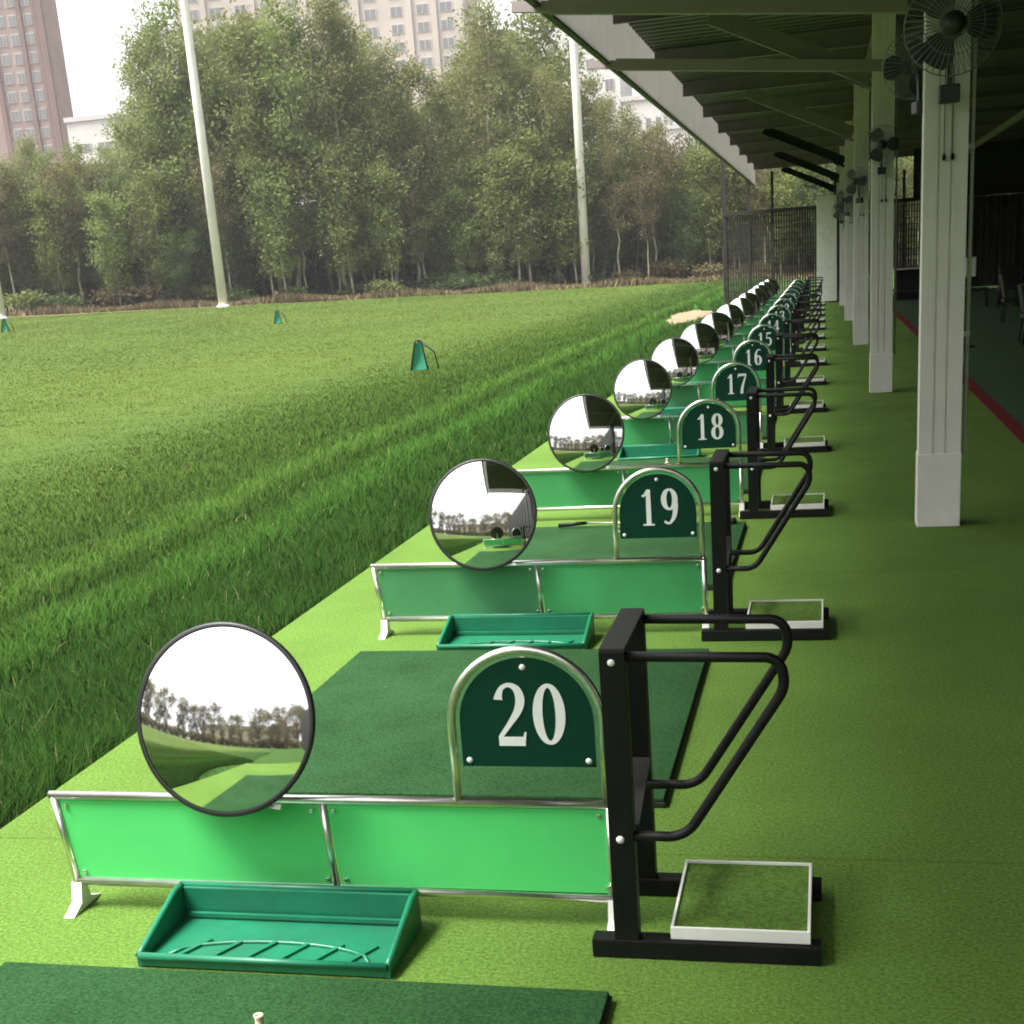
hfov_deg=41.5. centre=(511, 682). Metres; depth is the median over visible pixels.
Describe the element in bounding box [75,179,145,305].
tree
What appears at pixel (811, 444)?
bag stand
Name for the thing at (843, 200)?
wall fan
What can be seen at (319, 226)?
tree
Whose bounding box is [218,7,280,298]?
tree
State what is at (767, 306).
bay divider
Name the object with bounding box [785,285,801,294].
number sign
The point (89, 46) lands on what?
sky
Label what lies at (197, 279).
tree
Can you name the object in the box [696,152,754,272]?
tree
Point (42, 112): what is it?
window
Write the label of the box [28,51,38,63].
window
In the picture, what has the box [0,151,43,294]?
tree
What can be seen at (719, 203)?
tree
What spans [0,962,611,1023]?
hitting mat
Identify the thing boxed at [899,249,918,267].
bush
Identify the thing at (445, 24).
window
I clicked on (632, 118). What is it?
tree
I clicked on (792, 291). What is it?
number sign
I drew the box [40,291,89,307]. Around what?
bush
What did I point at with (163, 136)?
tree
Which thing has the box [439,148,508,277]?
tree
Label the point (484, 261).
tree
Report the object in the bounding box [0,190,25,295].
tree
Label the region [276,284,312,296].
bush
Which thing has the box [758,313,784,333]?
number sign
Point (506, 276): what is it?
bush
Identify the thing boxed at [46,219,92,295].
tree
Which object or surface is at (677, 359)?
convex mirror
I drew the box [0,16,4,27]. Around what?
window
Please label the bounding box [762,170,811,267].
tree
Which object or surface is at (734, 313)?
convex mirror
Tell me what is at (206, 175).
net pole
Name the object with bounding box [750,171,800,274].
tree
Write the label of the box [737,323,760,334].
bay divider
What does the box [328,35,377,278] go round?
tree
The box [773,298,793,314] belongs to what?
number sign
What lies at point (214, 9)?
window
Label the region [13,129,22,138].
window
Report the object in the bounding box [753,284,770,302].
convex mirror
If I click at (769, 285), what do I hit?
convex mirror
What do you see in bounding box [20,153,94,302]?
tree
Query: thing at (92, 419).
ground
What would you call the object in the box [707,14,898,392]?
steel column
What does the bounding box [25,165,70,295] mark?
tree
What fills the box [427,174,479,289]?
tree
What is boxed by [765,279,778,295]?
convex mirror
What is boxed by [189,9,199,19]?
window
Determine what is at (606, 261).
tree
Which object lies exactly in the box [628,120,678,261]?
tree
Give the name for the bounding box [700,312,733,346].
convex mirror
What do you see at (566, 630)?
ball tray
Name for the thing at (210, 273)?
tree
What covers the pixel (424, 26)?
window
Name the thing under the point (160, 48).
tree
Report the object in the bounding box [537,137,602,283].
tree
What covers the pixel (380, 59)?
tree
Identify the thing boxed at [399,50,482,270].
tree
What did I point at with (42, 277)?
tree
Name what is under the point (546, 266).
tree
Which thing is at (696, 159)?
tree
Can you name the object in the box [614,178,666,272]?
tree
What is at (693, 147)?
tree
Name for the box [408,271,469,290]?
bush
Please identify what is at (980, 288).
chair
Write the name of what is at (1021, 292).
chair
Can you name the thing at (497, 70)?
tree
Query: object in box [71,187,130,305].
tree
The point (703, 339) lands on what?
convex mirror
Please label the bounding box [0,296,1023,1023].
deck floor
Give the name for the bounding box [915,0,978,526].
steel column
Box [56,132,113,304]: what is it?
tree
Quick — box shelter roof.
[511,0,1023,185]
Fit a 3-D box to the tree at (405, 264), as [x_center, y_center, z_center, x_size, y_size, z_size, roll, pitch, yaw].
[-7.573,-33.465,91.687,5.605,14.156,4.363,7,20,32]
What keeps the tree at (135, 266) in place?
on the ground at (92, 419)
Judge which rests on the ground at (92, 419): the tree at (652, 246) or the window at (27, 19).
the tree at (652, 246)
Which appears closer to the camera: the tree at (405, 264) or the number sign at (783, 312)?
the number sign at (783, 312)
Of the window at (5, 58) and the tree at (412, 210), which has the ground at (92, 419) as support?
the tree at (412, 210)
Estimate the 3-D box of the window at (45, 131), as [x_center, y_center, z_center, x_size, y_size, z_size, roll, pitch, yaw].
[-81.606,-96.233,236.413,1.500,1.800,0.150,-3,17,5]
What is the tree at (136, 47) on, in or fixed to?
on the ground at (92, 419)
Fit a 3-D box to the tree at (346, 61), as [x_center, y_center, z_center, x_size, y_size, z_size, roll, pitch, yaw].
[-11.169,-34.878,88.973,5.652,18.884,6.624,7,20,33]
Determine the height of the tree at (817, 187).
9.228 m
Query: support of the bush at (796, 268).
on the ground at (92, 419)
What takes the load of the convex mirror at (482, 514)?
attached to the bay divider at (433, 591)
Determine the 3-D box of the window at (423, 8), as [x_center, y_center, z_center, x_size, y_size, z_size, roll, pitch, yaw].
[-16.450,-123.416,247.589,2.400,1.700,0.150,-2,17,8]
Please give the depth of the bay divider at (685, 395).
15.57 m
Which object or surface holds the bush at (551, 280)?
on the ground at (92, 419)
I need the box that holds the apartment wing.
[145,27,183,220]
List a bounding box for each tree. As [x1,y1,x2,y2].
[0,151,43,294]
[0,156,12,280]
[0,166,44,311]
[0,174,24,310]
[0,175,84,297]
[0,182,61,302]
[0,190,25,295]
[0,230,26,311]
[1,129,45,292]
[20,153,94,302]
[23,141,82,307]
[23,177,85,293]
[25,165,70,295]
[46,152,91,300]
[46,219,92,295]
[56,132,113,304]
[58,172,131,297]
[60,149,119,305]
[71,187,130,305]
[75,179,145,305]
[80,136,126,249]
[90,91,172,285]
[90,156,186,299]
[94,134,149,278]
[99,169,180,299]
[106,18,196,288]
[108,154,186,300]
[112,0,228,300]
[116,183,174,287]
[117,207,174,298]
[120,77,188,283]
[145,223,202,301]
[156,55,237,301]
[158,40,258,287]
[166,164,240,300]
[170,9,258,273]
[175,188,235,299]
[178,155,268,291]
[183,147,240,292]
[186,0,308,295]
[199,207,258,290]
[200,15,289,297]
[203,194,268,290]
[210,8,272,297]
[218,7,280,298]
[218,131,291,296]
[222,9,312,292]
[234,0,340,288]
[235,160,308,293]
[241,2,316,279]
[269,164,323,294]
[273,29,336,294]
[274,208,315,289]
[279,0,383,290]
[288,118,366,292]
[295,2,378,286]
[297,144,376,294]
[298,68,350,271]
[300,201,333,294]
[314,32,381,292]
[316,194,377,285]
[322,144,389,291]
[325,19,403,152]
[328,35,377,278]
[341,129,402,291]
[345,30,430,284]
[351,49,448,290]
[351,148,416,282]
[359,87,426,290]
[365,214,391,280]
[388,213,424,288]
[389,130,446,286]
[394,152,461,277]
[396,97,439,289]
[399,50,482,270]
[407,97,436,284]
[409,79,467,262]
[412,215,467,286]
[416,172,454,278]
[422,23,521,259]
[423,80,472,260]
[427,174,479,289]
[438,43,511,248]
[439,0,527,270]
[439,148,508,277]
[444,150,489,275]
[447,16,531,269]
[447,163,516,279]
[458,8,532,274]
[458,164,522,279]
[470,29,558,282]
[470,208,503,277]
[473,128,550,282]
[479,117,561,282]
[484,0,593,282]
[508,31,582,280]
[508,167,552,279]
[509,142,571,278]
[517,56,575,276]
[519,39,601,283]
[528,166,595,283]
[532,170,577,279]
[533,69,613,258]
[537,82,593,283]
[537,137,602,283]
[566,135,653,282]
[575,204,603,274]
[577,188,606,281]
[581,90,625,277]
[582,89,635,279]
[582,111,623,227]
[590,141,637,275]
[609,97,647,276]
[610,165,662,277]
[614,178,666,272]
[616,137,653,271]
[620,113,674,276]
[624,123,678,276]
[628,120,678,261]
[633,191,694,270]
[640,126,695,275]
[658,169,700,278]
[659,154,701,277]
[660,179,717,278]
[665,157,710,275]
[670,144,739,272]
[671,132,730,267]
[681,146,738,274]
[682,135,703,236]
[687,151,729,268]
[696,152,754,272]
[700,200,733,264]
[718,165,768,268]
[726,187,775,266]
[731,168,780,261]
[733,169,781,262]
[744,168,805,272]
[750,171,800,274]
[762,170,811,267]
[767,195,798,273]
[773,164,835,264]
[777,167,810,273]
[788,180,833,260]
[790,163,835,255]
[798,164,835,270]
[820,163,898,253]
[830,156,911,243]
[893,156,916,267]
[893,156,918,265]
[893,159,912,254]
[893,163,903,228]
[899,163,920,264]
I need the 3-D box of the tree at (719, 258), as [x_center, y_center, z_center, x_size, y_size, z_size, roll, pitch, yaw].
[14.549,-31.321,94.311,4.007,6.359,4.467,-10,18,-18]
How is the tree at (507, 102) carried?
on the ground at (92, 419)
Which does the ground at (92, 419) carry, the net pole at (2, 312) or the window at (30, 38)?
the net pole at (2, 312)
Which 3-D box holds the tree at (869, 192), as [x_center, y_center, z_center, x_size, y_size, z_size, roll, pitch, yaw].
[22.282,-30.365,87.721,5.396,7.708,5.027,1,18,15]
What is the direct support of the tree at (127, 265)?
on the ground at (92, 419)
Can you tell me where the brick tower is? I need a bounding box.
[0,0,73,201]
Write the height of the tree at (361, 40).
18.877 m
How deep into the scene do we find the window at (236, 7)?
251.59 m
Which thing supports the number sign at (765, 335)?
on the bay divider at (706, 372)
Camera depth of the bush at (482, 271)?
95.92 m
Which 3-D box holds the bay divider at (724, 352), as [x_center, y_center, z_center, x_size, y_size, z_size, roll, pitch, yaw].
[3.491,-5.147,21.409,1.736,0.384,0.170,0,17,13]
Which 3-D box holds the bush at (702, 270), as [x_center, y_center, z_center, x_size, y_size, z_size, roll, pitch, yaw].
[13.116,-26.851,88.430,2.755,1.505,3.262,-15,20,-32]
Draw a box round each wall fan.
[831,202,844,223]
[834,189,853,215]
[843,167,868,202]
[863,125,900,174]
[881,32,923,114]
[903,0,1002,104]
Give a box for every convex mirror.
[136,621,315,816]
[429,458,536,570]
[548,394,624,472]
[613,359,671,419]
[651,338,698,386]
[680,323,719,364]
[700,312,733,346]
[716,304,743,333]
[730,297,754,324]
[738,292,759,316]
[748,288,766,309]
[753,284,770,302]
[758,281,774,299]
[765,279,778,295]
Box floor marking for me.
[893,307,1023,444]
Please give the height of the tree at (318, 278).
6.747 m
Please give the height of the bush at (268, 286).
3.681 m
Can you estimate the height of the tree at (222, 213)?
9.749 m
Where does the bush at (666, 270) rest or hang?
on the ground at (92, 419)
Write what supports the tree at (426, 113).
on the ground at (92, 419)
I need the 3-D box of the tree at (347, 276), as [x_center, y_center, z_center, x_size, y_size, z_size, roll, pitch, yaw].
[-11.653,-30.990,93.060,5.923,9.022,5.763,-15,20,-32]
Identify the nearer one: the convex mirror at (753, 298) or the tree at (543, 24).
the convex mirror at (753, 298)
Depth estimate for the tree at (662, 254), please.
91.43 m
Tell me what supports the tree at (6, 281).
on the ground at (92, 419)
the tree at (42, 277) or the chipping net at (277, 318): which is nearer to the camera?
the chipping net at (277, 318)
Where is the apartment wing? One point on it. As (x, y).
(161, 33)
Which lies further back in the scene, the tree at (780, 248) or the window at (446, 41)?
the window at (446, 41)
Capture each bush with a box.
[3,287,54,311]
[33,273,95,302]
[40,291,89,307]
[79,281,146,307]
[84,269,129,306]
[118,279,174,303]
[162,281,209,301]
[192,281,237,301]
[226,287,259,301]
[250,259,275,298]
[250,264,294,297]
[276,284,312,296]
[294,253,356,294]
[309,260,371,294]
[335,282,370,295]
[357,251,422,288]
[361,275,405,292]
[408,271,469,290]
[443,271,492,290]
[451,236,521,288]
[464,250,554,281]
[470,268,528,286]
[506,257,564,283]
[534,256,595,283]
[535,272,567,285]
[544,260,612,283]
[572,237,644,278]
[573,270,610,284]
[603,236,645,279]
[610,268,644,279]
[631,254,694,279]
[640,241,707,278]
[670,234,737,276]
[684,261,734,277]
[732,258,778,273]
[783,263,806,273]
[785,257,811,273]
[893,251,909,268]
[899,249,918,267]
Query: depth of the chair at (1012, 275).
32.70 m
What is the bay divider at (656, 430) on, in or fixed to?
on the deck floor at (876, 780)
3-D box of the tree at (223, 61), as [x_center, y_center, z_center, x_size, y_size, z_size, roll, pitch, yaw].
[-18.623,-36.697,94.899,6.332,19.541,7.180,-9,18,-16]
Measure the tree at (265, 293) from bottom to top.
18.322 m
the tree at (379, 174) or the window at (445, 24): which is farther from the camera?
the window at (445, 24)
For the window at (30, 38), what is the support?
in the brick tower
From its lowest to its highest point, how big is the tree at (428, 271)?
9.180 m
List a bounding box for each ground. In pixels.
[0,267,997,825]
[666,309,712,323]
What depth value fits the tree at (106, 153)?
89.38 m
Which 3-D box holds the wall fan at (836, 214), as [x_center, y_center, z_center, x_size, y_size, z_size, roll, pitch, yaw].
[9.611,-13.771,39.644,0.484,0.597,0.290,9,21,37]
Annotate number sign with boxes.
[447,645,606,804]
[612,467,704,559]
[677,398,741,464]
[711,362,760,410]
[733,340,771,370]
[747,324,778,350]
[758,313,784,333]
[767,305,790,329]
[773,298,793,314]
[778,293,796,307]
[782,289,799,300]
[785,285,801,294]
[790,282,802,289]
[792,279,803,285]
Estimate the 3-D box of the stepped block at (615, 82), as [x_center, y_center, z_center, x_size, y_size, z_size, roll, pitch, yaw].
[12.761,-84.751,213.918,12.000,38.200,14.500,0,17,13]
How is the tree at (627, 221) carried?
on the ground at (92, 419)
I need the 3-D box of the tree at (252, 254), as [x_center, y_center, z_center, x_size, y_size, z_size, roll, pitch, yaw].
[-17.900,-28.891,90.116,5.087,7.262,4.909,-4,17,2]
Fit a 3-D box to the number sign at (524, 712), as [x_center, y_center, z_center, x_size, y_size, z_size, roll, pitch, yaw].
[0.040,0.119,3.700,0.449,0.458,0.025,0,17,13]
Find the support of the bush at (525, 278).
on the ground at (92, 419)
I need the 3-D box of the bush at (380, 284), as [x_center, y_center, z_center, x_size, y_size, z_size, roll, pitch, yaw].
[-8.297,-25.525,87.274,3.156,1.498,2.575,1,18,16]
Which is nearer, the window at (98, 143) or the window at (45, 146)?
the window at (98, 143)
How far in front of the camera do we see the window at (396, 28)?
249.14 m
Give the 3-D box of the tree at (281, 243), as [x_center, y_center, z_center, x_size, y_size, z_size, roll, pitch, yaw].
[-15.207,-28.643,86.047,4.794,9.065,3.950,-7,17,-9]
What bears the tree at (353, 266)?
on the ground at (92, 419)
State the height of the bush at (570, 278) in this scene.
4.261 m
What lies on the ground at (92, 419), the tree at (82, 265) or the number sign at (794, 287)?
the tree at (82, 265)
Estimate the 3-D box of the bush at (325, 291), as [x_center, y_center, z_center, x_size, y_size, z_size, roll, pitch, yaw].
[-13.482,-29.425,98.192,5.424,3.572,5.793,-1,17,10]
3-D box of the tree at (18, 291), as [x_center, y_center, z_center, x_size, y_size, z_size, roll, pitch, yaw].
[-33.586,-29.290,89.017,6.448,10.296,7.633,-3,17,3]
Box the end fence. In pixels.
[721,139,1023,304]
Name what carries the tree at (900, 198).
on the ground at (92, 419)
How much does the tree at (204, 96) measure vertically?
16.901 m
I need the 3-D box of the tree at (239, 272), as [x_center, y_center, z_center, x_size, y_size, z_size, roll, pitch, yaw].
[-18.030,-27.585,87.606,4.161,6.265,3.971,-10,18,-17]
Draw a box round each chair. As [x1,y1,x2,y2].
[971,279,988,306]
[996,266,1019,307]
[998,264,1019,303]
[999,274,1023,322]
[1017,284,1023,344]
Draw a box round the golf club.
[558,517,736,527]
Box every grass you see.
[5,271,814,316]
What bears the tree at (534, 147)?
on the ground at (92, 419)
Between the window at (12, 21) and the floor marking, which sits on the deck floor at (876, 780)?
the floor marking
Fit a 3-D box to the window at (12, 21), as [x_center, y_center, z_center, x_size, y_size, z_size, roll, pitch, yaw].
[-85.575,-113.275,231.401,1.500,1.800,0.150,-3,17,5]
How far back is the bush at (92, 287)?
95.79 m
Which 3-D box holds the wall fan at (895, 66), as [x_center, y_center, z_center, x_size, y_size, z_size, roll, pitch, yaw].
[2.460,-3.721,8.262,0.387,0.478,0.232,-8,17,-11]
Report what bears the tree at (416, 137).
on the ground at (92, 419)
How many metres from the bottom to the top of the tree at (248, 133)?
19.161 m
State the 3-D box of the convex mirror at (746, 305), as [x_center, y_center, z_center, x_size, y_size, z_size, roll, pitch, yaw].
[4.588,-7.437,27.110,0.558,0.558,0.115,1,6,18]
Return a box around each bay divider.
[47,790,613,930]
[370,556,710,639]
[517,461,744,516]
[622,410,762,448]
[626,379,766,419]
[689,360,775,381]
[706,342,784,363]
[719,330,790,347]
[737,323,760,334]
[747,315,765,324]
[754,309,771,315]
[762,304,775,309]
[766,299,778,303]
[770,295,781,300]
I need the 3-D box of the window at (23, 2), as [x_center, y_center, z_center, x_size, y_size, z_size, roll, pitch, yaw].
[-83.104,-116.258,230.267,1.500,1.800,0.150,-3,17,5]
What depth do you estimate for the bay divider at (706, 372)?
18.49 m
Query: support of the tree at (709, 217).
on the ground at (92, 419)
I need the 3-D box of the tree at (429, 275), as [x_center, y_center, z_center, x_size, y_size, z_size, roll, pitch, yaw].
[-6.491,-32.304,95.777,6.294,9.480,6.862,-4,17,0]
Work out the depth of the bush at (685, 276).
98.13 m
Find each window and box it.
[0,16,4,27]
[0,35,7,46]
[1,54,10,65]
[4,73,13,84]
[5,0,13,7]
[7,15,16,26]
[7,92,16,103]
[10,34,20,45]
[10,110,19,121]
[13,53,23,64]
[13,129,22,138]
[16,72,26,83]
[20,0,28,5]
[20,90,29,101]
[22,13,32,25]
[23,109,32,120]
[25,32,35,44]
[26,128,35,138]
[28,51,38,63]
[31,70,41,81]
[35,89,44,100]
[37,108,47,119]
[41,126,50,137]
[43,145,52,155]
[76,143,91,151]
[97,141,112,148]
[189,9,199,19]
[208,7,221,17]
[233,4,246,14]
[259,2,268,12]
[284,0,297,9]
[363,8,376,19]
[365,26,378,36]
[389,6,402,16]
[391,24,403,34]
[393,41,405,51]
[395,59,406,69]
[415,3,428,13]
[417,21,430,31]
[418,39,431,49]
[420,56,432,66]
[439,0,451,11]
[440,19,453,29]
[442,36,454,47]
[443,54,455,64]
[585,58,594,69]
[605,78,613,89]
[646,117,650,127]
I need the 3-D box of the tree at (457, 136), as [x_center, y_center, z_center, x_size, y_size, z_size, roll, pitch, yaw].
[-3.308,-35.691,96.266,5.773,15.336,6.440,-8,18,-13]
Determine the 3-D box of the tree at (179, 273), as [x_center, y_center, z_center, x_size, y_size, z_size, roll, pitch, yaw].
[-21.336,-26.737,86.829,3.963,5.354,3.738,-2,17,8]
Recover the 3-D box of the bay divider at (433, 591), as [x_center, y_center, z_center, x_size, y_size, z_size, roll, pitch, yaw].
[0.125,-0.433,6.870,1.736,0.384,0.170,0,17,13]
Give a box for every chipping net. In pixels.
[1,318,14,332]
[274,310,286,323]
[410,339,438,370]
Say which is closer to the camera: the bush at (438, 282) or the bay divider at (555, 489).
the bay divider at (555, 489)
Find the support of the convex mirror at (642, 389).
attached to the bay divider at (656, 430)
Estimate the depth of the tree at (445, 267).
89.07 m
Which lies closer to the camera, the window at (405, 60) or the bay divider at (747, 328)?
the bay divider at (747, 328)
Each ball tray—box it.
[135,881,421,978]
[436,612,594,649]
[617,443,700,460]
[658,405,721,417]
[687,381,715,388]
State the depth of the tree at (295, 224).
87.15 m
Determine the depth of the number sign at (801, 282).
41.44 m
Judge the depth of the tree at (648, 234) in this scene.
86.97 m
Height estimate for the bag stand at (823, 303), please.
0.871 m
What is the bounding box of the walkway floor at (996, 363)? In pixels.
[893,288,1023,426]
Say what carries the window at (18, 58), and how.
in the brick tower
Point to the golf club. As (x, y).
(733, 521)
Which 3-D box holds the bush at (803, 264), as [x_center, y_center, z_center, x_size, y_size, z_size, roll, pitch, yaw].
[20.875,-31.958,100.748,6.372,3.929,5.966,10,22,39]
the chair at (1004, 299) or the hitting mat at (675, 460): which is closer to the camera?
the hitting mat at (675, 460)
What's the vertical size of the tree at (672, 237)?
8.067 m
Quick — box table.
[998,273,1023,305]
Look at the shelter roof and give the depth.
19.97 m
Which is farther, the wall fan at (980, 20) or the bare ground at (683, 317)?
the bare ground at (683, 317)
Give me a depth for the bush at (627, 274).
89.01 m
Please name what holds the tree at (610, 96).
on the ground at (92, 419)
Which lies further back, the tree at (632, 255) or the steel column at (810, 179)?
the tree at (632, 255)
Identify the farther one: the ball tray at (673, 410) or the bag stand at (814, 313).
the bag stand at (814, 313)
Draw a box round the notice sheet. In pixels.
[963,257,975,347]
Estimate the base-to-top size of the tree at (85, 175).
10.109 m
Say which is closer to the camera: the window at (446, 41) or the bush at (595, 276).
the bush at (595, 276)
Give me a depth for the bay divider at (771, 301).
38.82 m
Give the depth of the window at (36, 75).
233.71 m
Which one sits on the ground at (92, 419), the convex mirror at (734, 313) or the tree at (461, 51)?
the tree at (461, 51)
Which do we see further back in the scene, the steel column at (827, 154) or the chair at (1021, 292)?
the steel column at (827, 154)
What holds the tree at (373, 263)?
on the ground at (92, 419)
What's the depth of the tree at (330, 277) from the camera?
89.16 m
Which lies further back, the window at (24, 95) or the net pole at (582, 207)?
the window at (24, 95)
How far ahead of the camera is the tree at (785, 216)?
90.84 m
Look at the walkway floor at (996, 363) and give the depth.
21.95 m
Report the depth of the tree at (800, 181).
88.62 m
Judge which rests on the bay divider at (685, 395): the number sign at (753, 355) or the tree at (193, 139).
the number sign at (753, 355)
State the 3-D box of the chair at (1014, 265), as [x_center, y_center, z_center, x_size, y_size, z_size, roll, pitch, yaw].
[12.728,-10.182,34.577,0.472,0.949,0.523,-2,17,8]
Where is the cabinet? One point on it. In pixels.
(907, 283)
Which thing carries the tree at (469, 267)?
on the ground at (92, 419)
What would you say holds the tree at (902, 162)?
on the ground at (92, 419)
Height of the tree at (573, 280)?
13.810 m
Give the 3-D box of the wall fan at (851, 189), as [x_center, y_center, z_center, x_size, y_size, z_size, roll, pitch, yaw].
[6.030,-8.686,23.608,0.484,0.597,0.290,9,21,37]
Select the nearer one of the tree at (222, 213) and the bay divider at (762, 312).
the bay divider at (762, 312)
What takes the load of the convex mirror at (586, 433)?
attached to the bay divider at (555, 489)
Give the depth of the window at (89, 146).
208.88 m
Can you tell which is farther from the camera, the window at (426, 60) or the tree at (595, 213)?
the window at (426, 60)
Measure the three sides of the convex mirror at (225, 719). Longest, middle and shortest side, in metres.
0.558 x 0.558 x 0.115 m
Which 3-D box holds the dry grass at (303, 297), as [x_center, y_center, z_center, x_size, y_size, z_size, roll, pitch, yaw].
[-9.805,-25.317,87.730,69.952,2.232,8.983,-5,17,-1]
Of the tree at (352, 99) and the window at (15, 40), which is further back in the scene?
the window at (15, 40)
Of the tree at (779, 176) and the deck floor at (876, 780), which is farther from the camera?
the tree at (779, 176)
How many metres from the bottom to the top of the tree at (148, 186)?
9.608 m
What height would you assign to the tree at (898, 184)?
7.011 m
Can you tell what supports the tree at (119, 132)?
on the ground at (92, 419)
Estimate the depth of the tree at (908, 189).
86.36 m
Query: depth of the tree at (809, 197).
88.09 m
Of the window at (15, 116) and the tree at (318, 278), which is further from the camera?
the window at (15, 116)
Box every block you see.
[63,113,144,256]
[174,0,476,260]
[540,15,631,219]
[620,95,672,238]
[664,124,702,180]
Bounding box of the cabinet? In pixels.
[893,267,919,300]
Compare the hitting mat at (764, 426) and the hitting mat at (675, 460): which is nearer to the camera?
the hitting mat at (675, 460)
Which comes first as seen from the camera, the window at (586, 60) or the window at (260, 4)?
the window at (586, 60)
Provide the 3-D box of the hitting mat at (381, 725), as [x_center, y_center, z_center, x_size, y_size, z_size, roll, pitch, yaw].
[-0.118,0.118,5.669,1.735,0.069,1.860,0,18,13]
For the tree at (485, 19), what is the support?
on the ground at (92, 419)
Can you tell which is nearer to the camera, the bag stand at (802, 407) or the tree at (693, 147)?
the bag stand at (802, 407)
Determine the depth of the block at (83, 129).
208.29 m
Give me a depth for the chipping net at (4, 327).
56.67 m
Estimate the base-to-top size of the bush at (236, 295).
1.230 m
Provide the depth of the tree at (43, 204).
85.85 m
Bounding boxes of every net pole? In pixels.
[0,284,7,318]
[180,0,229,306]
[569,37,590,283]
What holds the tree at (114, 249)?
on the ground at (92, 419)
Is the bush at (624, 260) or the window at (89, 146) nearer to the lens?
the bush at (624, 260)
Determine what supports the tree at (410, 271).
on the ground at (92, 419)
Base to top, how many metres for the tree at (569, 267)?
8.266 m
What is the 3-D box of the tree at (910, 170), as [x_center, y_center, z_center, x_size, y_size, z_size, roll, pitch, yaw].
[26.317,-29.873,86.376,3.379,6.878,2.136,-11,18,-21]
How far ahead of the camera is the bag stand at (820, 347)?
23.88 m
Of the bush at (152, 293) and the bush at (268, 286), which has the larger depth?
the bush at (268, 286)
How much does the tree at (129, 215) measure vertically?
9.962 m
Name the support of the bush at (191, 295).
on the ground at (92, 419)
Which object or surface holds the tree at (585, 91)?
on the ground at (92, 419)
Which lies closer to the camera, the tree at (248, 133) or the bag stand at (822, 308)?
the bag stand at (822, 308)
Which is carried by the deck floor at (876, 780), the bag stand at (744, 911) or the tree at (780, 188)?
the bag stand at (744, 911)
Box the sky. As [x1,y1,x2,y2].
[56,0,904,194]
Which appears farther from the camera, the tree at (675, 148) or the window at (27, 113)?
the window at (27, 113)
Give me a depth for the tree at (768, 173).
88.96 m
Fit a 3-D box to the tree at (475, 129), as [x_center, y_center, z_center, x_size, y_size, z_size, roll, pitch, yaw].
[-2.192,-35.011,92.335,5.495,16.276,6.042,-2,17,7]
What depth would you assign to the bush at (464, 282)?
88.01 m
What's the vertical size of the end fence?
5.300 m
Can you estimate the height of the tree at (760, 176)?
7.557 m
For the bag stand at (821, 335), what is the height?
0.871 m
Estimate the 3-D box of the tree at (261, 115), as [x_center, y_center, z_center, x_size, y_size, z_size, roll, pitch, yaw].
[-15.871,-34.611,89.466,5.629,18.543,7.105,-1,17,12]
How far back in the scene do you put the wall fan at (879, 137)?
15.62 m
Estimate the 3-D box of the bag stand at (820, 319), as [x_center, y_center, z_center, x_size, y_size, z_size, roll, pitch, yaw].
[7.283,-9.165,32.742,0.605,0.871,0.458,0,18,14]
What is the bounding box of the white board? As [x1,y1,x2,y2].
[816,195,839,301]
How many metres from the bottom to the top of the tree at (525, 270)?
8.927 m
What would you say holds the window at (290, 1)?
in the apartment block at (421, 27)
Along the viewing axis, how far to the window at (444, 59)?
249.57 m
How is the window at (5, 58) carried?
in the brick tower
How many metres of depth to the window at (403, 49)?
250.00 m
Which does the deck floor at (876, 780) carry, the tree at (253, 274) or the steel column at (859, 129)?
the steel column at (859, 129)
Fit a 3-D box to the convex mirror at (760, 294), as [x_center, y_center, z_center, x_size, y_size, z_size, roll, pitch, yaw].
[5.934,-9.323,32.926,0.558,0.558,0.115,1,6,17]
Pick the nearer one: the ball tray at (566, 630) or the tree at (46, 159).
the ball tray at (566, 630)
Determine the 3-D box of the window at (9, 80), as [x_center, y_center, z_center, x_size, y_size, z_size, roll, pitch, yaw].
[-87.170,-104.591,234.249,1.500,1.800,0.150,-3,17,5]
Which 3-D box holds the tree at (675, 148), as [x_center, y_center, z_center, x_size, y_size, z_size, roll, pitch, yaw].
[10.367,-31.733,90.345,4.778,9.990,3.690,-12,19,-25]
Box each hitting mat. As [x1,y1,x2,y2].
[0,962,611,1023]
[286,648,709,807]
[514,521,746,592]
[565,457,764,493]
[668,414,776,439]
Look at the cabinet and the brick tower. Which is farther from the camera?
the brick tower
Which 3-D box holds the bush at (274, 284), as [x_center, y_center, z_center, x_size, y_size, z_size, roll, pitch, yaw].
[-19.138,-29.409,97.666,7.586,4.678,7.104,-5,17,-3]
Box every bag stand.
[592,608,821,965]
[701,449,828,640]
[740,386,828,518]
[760,353,827,452]
[775,333,825,413]
[783,318,825,386]
[790,308,826,366]
[794,300,825,351]
[797,294,824,340]
[800,289,825,330]
[802,285,825,322]
[804,282,824,316]
[806,279,824,310]
[807,277,825,306]
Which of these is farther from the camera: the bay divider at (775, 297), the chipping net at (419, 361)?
the bay divider at (775, 297)
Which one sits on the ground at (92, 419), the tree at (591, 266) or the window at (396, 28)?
the tree at (591, 266)
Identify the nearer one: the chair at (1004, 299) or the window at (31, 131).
the chair at (1004, 299)
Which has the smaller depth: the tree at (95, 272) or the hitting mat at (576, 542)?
the hitting mat at (576, 542)
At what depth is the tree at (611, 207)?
87.71 m
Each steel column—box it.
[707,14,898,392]
[744,78,871,344]
[762,121,853,320]
[774,146,844,305]
[781,165,839,194]
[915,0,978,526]
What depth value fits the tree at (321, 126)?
94.30 m
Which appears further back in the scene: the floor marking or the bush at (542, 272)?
the bush at (542, 272)

